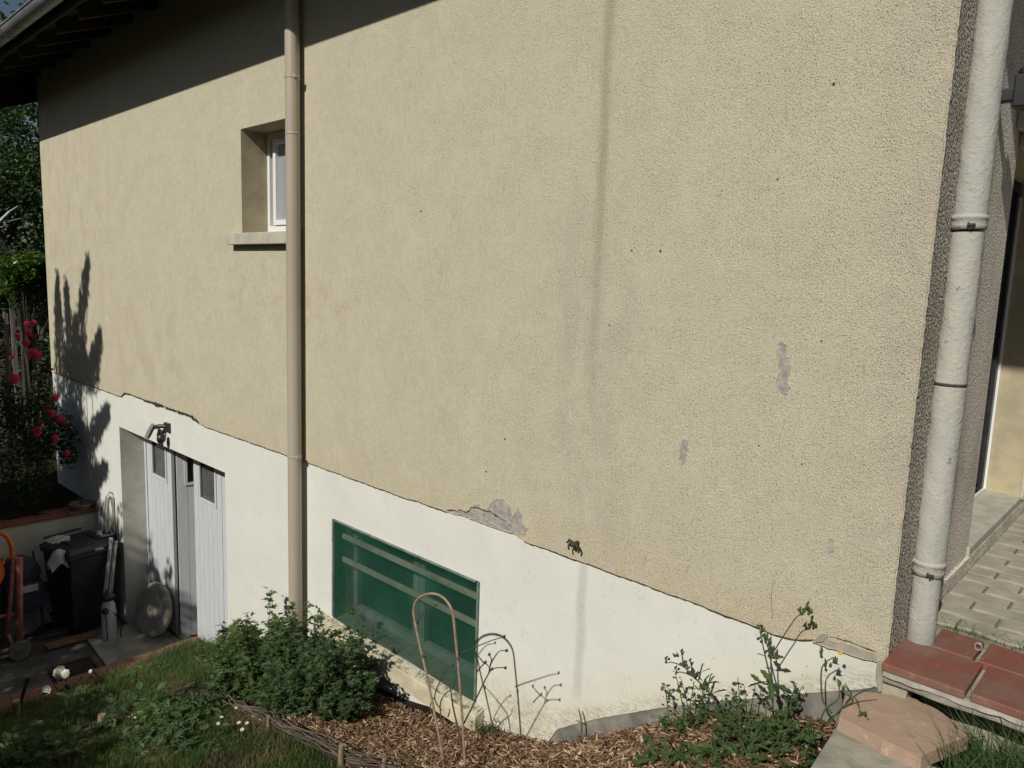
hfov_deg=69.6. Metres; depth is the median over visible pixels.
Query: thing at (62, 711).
lawn weed
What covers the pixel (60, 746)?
lawn weed
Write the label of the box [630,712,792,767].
weed clump
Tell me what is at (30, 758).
lawn weed
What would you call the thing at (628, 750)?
bark piece
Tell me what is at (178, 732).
lawn weed
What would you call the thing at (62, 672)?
white rose
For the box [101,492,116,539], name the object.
folding trolley
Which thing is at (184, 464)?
door leaf
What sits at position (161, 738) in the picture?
lawn weed
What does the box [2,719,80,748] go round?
border weed
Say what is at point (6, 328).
paling fence
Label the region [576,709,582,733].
dry twig
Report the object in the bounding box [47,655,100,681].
drain grate
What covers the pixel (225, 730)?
lawn weed
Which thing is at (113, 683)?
border grass
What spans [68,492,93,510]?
plant pot
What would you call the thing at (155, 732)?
lawn weed
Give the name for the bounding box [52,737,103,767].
lawn weed
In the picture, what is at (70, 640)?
plank
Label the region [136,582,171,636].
concrete disc
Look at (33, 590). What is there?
folded pushchair
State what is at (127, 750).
lawn weed
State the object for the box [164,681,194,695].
long stick
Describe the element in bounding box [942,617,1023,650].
joint grass
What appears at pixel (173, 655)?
long grass
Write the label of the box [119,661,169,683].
border weed
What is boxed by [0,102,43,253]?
broadleaf tree
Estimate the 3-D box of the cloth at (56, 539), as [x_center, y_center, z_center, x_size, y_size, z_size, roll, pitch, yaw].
[-4.955,1.685,8.051,0.249,0.056,0.228,9,11,43]
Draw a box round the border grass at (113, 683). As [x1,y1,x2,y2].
[0,635,220,744]
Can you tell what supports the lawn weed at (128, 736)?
on the garden ground at (414, 706)
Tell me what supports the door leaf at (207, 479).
in the house
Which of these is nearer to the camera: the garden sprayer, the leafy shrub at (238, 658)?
the leafy shrub at (238, 658)
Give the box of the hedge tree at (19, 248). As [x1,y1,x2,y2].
[0,193,47,393]
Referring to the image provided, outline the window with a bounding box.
[267,130,285,231]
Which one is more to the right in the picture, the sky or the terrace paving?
the terrace paving
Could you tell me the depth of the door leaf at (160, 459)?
8.00 m
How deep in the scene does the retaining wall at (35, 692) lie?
6.18 m
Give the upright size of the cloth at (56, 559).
0.230 m
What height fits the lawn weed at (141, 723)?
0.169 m
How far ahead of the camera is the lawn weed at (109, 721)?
4.91 m
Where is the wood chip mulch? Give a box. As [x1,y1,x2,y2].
[241,689,838,767]
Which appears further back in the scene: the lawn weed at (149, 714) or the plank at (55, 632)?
the plank at (55, 632)
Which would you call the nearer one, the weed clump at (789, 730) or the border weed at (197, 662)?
the weed clump at (789, 730)
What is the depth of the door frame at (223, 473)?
7.01 m
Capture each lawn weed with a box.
[4,735,57,767]
[18,710,71,728]
[26,738,71,767]
[28,735,88,766]
[42,735,79,754]
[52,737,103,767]
[58,737,114,760]
[73,693,127,735]
[91,689,127,715]
[100,738,127,752]
[116,720,163,751]
[117,731,154,764]
[119,681,156,709]
[122,716,157,730]
[125,699,178,726]
[127,728,144,738]
[137,727,188,762]
[142,703,181,735]
[149,706,201,753]
[149,732,220,756]
[151,710,196,734]
[155,711,201,753]
[182,682,217,698]
[182,686,221,716]
[183,695,222,730]
[183,720,231,752]
[198,679,218,699]
[200,736,244,756]
[212,720,239,740]
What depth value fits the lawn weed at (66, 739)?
4.59 m
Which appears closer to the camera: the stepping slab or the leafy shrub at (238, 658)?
the stepping slab
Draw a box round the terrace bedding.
[936,542,1023,652]
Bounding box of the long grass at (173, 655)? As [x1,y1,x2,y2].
[134,634,229,687]
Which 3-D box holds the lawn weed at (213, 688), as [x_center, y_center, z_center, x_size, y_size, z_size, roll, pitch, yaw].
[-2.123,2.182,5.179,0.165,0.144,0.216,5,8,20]
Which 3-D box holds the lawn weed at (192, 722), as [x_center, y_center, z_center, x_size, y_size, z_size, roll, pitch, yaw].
[-2.037,2.147,4.422,0.308,0.224,0.440,-1,8,-18]
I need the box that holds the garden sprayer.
[101,589,121,640]
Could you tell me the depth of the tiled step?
2.58 m
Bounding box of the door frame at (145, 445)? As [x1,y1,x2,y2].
[144,439,150,582]
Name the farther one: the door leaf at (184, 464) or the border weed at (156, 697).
the door leaf at (184, 464)
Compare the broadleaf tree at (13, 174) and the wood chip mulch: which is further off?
the broadleaf tree at (13, 174)
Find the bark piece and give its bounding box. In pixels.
[617,747,633,757]
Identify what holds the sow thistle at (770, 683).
on the wood chip mulch
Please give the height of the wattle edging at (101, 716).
0.162 m
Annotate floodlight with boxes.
[144,422,170,442]
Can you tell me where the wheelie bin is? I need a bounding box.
[39,527,119,632]
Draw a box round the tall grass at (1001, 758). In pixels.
[900,673,1023,767]
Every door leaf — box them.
[146,439,178,633]
[176,452,197,635]
[193,459,224,642]
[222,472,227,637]
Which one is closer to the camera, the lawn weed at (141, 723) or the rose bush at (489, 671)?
the rose bush at (489, 671)
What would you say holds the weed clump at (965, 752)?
on the garden ground at (414, 706)
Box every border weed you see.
[0,723,46,766]
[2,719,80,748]
[43,697,100,730]
[56,684,108,704]
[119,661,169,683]
[138,681,191,719]
[154,691,225,724]
[188,653,213,667]
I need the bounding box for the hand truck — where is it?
[0,531,30,659]
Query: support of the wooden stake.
on the garden ground at (414, 706)
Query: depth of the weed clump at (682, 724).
3.10 m
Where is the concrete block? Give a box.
[881,680,912,698]
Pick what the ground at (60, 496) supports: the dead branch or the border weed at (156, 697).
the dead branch
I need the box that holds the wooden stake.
[12,698,19,720]
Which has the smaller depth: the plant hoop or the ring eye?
the ring eye
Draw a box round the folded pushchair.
[0,551,45,647]
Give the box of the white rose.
[41,666,94,699]
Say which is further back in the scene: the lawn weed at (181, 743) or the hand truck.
the hand truck
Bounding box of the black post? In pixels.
[20,676,29,707]
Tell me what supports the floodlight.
attached to the house
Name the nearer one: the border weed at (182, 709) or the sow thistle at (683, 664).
the sow thistle at (683, 664)
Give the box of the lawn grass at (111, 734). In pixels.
[0,689,348,767]
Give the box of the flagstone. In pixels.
[837,692,968,767]
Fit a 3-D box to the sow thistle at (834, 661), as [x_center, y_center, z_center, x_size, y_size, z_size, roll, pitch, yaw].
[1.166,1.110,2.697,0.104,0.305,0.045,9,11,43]
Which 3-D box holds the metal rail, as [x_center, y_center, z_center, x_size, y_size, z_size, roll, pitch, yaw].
[-4.375,1.994,8.037,0.066,0.614,0.259,1,8,-5]
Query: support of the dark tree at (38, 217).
on the ground at (60, 496)
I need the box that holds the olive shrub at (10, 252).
[0,237,18,280]
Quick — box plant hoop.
[412,592,466,767]
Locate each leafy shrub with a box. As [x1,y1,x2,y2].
[194,586,317,704]
[251,601,379,724]
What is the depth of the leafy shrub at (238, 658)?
5.09 m
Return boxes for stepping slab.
[811,724,935,767]
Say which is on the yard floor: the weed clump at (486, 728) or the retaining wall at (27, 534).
the retaining wall at (27, 534)
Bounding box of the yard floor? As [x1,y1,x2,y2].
[0,605,197,699]
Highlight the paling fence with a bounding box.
[0,303,52,446]
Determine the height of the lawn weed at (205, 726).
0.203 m
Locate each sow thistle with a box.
[664,648,720,711]
[748,601,812,731]
[818,646,844,723]
[825,684,875,726]
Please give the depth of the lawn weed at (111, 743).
4.48 m
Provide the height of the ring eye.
0.033 m
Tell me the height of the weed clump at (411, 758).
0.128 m
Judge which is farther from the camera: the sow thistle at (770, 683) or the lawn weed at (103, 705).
the lawn weed at (103, 705)
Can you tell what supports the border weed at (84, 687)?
on the garden ground at (414, 706)
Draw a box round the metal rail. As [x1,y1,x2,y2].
[103,538,117,593]
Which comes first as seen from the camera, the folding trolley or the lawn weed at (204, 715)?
the lawn weed at (204, 715)
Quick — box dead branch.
[0,206,20,222]
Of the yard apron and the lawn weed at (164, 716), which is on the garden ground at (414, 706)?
the lawn weed at (164, 716)
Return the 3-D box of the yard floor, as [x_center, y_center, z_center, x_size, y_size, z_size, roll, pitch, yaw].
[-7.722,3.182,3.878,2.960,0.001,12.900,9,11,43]
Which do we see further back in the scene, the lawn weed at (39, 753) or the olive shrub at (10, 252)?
the olive shrub at (10, 252)
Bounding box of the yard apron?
[88,620,179,665]
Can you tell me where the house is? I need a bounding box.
[0,0,1023,742]
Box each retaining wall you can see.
[0,506,96,581]
[0,636,205,714]
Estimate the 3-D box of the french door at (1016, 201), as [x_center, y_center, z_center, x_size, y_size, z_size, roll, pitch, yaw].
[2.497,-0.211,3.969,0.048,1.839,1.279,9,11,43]
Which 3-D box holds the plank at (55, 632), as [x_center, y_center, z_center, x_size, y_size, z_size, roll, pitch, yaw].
[-4.921,2.673,7.920,0.306,0.030,0.100,-4,10,-38]
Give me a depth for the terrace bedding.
2.88 m
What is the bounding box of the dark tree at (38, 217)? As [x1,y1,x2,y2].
[0,1,49,387]
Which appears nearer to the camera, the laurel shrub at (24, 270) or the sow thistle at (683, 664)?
the sow thistle at (683, 664)
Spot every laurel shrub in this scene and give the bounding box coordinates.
[0,249,48,447]
[31,328,52,456]
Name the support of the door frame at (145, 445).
in the house
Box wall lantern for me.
[1001,66,1023,111]
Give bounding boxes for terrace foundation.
[920,696,1023,762]
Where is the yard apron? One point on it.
(133, 641)
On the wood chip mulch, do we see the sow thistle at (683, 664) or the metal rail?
the sow thistle at (683, 664)
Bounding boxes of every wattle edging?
[64,685,194,733]
[219,694,400,767]
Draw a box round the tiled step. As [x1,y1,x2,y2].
[881,629,1023,732]
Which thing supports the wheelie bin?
on the yard floor
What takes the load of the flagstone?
on the stepping slab
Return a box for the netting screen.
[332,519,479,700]
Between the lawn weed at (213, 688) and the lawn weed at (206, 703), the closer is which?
the lawn weed at (206, 703)
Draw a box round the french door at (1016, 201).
[974,179,1022,499]
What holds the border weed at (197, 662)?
on the garden ground at (414, 706)
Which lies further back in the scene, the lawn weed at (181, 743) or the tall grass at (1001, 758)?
the lawn weed at (181, 743)
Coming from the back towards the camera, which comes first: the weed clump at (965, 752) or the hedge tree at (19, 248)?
the hedge tree at (19, 248)
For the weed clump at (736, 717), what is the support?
on the wood chip mulch
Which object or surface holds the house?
on the ground
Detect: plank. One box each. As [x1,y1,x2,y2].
[36,627,70,639]
[45,631,96,649]
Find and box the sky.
[0,0,40,254]
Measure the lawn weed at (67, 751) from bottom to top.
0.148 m
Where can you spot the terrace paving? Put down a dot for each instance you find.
(987, 612)
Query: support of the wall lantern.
attached to the house
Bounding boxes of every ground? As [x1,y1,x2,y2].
[0,306,93,522]
[0,653,1011,767]
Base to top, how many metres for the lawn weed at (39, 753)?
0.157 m
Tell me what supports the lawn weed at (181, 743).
on the garden ground at (414, 706)
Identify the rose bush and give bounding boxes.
[0,316,81,506]
[417,604,507,766]
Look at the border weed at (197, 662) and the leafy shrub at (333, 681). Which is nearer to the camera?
the leafy shrub at (333, 681)
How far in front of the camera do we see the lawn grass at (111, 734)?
4.33 m
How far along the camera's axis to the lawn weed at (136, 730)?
4.41 m
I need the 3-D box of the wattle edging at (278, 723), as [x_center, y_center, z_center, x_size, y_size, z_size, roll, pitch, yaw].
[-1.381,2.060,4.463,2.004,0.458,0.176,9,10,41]
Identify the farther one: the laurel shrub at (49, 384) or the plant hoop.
the laurel shrub at (49, 384)
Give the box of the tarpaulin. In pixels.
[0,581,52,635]
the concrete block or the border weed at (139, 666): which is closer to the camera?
the concrete block
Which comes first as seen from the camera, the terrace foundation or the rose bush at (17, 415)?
the terrace foundation
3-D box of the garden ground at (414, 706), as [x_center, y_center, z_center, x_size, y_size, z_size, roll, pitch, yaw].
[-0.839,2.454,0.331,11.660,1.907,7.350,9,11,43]
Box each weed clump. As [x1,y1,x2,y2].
[402,752,433,767]
[468,716,499,738]
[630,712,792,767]
[657,671,737,735]
[712,677,804,743]
[741,712,821,767]
[942,736,998,766]
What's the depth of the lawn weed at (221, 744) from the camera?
4.41 m
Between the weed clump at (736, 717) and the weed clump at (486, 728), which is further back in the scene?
the weed clump at (486, 728)
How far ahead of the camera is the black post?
5.69 m
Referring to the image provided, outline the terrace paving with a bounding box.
[937,512,1023,648]
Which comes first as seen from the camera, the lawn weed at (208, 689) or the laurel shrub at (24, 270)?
the lawn weed at (208, 689)
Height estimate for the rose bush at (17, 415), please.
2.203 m
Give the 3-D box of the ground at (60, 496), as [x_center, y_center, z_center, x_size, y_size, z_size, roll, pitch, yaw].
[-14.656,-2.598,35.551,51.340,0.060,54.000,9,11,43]
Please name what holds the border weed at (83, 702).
on the garden ground at (414, 706)
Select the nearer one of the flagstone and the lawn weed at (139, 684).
the flagstone
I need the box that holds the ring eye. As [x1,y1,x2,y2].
[974,642,982,650]
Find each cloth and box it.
[46,535,69,543]
[47,549,68,572]
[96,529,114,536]
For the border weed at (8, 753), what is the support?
on the garden ground at (414, 706)

